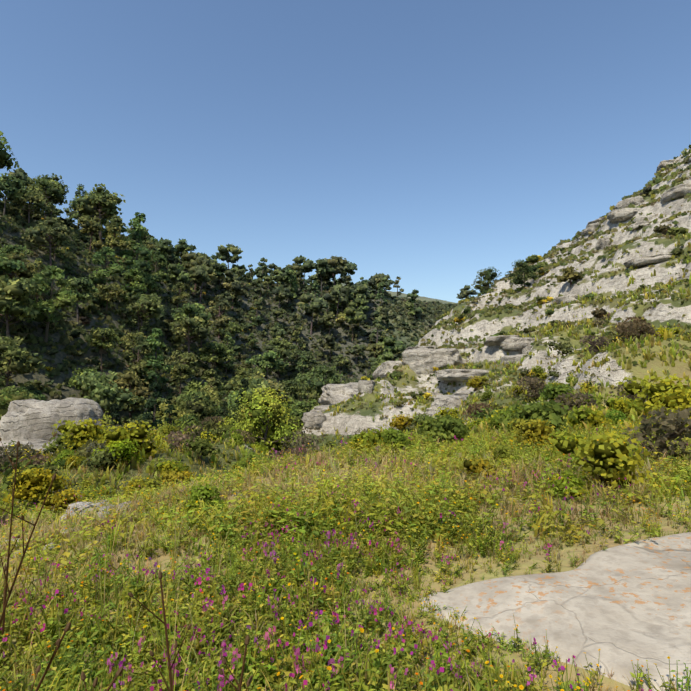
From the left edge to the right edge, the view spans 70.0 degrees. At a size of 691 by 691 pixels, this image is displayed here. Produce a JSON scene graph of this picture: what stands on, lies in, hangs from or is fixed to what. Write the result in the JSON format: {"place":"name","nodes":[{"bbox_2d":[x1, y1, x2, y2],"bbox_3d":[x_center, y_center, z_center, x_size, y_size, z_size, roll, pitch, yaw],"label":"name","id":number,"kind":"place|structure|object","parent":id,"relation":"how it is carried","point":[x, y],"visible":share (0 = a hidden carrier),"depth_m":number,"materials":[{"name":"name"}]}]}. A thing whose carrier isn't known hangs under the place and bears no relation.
{"place":"outdoors","nodes":[
{"label":"outdoors","id":0,"kind":"place"},
{"bbox_2d":[0,496,680,690],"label":"grass","id":1,"kind":"structure","parent":0,"point":[97,688],"depth_m":3.37,"materials":[{"name":"green plant"}]},
{"bbox_2d":[0,148,690,690],"bbox_3d":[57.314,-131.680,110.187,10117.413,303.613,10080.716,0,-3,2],"label":"terrain","id":2,"kind":"structure","parent":0,"point":[492,324],"depth_m":46.24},
{"bbox_2d":[0,433,252,690],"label":"dry stalks","id":3,"kind":"object","parent":2,"relation":"on","point":[118,673],"visible":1,"depth_m":2.22,"materials":[{"name":"brown plant"}]},
{"bbox_2d":[0,131,354,429],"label":"trees","id":4,"kind":"object","parent":2,"relation":"on","point":[45,193],"visible":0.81,"depth_m":108.63,"materials":[{"name":"green plant"}]},
{"bbox_2d":[0,199,456,425],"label":"undergrowth","id":5,"kind":"object","parent":2,"relation":"on","point":[73,333],"visible":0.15,"depth_m":148.33,"materials":[{"name":"green plant"}]},
{"bbox_2d":[8,168,490,379],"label":"trees","id":6,"kind":"object","parent":2,"relation":"on","point":[201,267],"visible":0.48,"depth_m":187.14,"materials":[{"name":"green plant"}]},
{"bbox_2d":[4,461,549,556],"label":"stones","id":7,"kind":"object","parent":2,"relation":"on","point":[91,529],"visible":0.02,"depth_m":6.64,"materials":[{"name":"stone"}]},
{"bbox_2d":[141,267,501,458],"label":"trees","id":8,"kind":"object","parent":2,"relation":"on","point":[196,405],"visible":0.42,"depth_m":48.40,"materials":[{"name":"green plant"}]},
{"bbox_2d":[102,259,541,452],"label":"valley trees","id":9,"kind":"object","parent":2,"relation":"on","point":[263,423],"visible":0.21,"depth_m":41.99,"materials":[{"name":"green plant"}]},
{"bbox_2d":[0,348,645,546],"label":"boulders","id":10,"kind":"object","parent":2,"relation":"on","point":[26,421],"visible":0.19,"depth_m":28.00,"materials":[{"name":"stone"}]},
{"bbox_2d":[0,456,653,690],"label":"purple flowers","id":11,"kind":"object","parent":2,"relation":"on","point":[265,654],"visible":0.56,"depth_m":3.12,"materials":[{"name":"plant"}]},
{"bbox_2d":[1,400,666,542],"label":"grass tufts","id":12,"kind":"object","parent":2,"relation":"on","point":[442,460],"visible":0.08,"depth_m":9.32,"materials":[{"name":"green plant"}]},
{"bbox_2d":[0,288,689,491],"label":"hill shrubs","id":13,"kind":"object","parent":2,"relation":"on","point":[202,446],"visible":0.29,"depth_m":21.18,"materials":[{"name":"green plant"}]},
{"bbox_2d":[0,415,689,690],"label":"wildflowers","id":14,"kind":"object","parent":2,"relation":"on","point":[101,601],"visible":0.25,"depth_m":3.76,"materials":[{"name":"green plant"}]},
{"bbox_2d":[0,485,690,690],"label":"herbs","id":15,"kind":"object","parent":2,"relation":"on","point":[85,641],"visible":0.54,"depth_m":3.25,"materials":[{"name":"green plant"}]},
{"bbox_2d":[0,144,690,475],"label":"hill scrub","id":16,"kind":"object","parent":2,"relation":"on","point":[61,326],"visible":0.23,"depth_m":82.69,"materials":[{"name":"green plant"}]},
{"bbox_2d":[0,410,690,588],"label":"herbs","id":17,"kind":"object","parent":2,"relation":"on","point":[684,470],"visible":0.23,"depth_m":6.03,"materials":[{"name":"green plant"}]},
{"bbox_2d":[0,316,690,527],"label":"meadow bushes","id":18,"kind":"object","parent":2,"relation":"on","point":[610,460],"visible":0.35,"depth_m":10.57,"materials":[{"name":"green plant"}]},
{"bbox_2d":[0,453,690,690],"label":"yellow flowers","id":19,"kind":"object","parent":2,"relation":"on","point":[160,624],"visible":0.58,"depth_m":3.83,"materials":[{"name":"plant"}]},
{"bbox_2d":[0,233,690,526],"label":"grass","id":20,"kind":"structure","parent":2,"relation":"on","point":[649,339],"depth_m":22.80,"materials":[{"name":"green plant"}]},
{"bbox_2d":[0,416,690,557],"bbox_3d":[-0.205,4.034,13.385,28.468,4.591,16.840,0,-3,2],"label":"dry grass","id":21,"kind":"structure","parent":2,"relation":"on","point":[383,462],"depth_m":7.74,"materials":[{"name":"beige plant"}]},
{"bbox_2d":[0,426,690,585],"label":"grass","id":22,"kind":"structure","parent":2,"relation":"on","point":[487,448],"depth_m":5.97,"materials":[{"name":"green plant"}]},
{"bbox_2d":[0,428,690,531],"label":"purple flowers","id":23,"kind":"object","parent":2,"relation":"on","point":[286,472],"visible":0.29,"depth_m":9.89,"materials":[{"name":"purple plant"}]},
{"bbox_2d":[51,374,690,476],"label":"shrubs","id":24,"kind":"object","parent":2,"relation":"on","point":[668,393],"visible":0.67,"depth_m":13.42,"materials":[{"name":"green plant"}]},
{"bbox_2d":[254,158,690,450],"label":"hill shrubs","id":25,"kind":"object","parent":2,"relation":"on","point":[571,273],"visible":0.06,"depth_m":55.50,"materials":[{"name":"green plant"}]},
{"bbox_2d":[301,157,690,428],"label":"hill rocks","id":26,"kind":"object","parent":2,"relation":"on","point":[314,418],"visible":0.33,"depth_m":51.70,"materials":[{"name":"stone"}]},
{"bbox_2d":[419,532,690,690],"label":"rock slab","id":27,"kind":"structure","parent":2,"relation":"on","point":[621,607],"depth_m":3.13,"materials":[{"name":"beige stone"}]},
{"bbox_2d":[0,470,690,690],"bbox_3d":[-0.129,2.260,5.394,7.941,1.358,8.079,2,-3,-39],"label":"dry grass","id":28,"kind":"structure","parent":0,"point":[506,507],"depth_m":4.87,"materials":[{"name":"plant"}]},
{"bbox_2d":[0,0,690,302],"label":"sky","id":29,"kind":"structure","parent":0,"point":[431,145],"materials":[{"name":"blue"}]}
]}

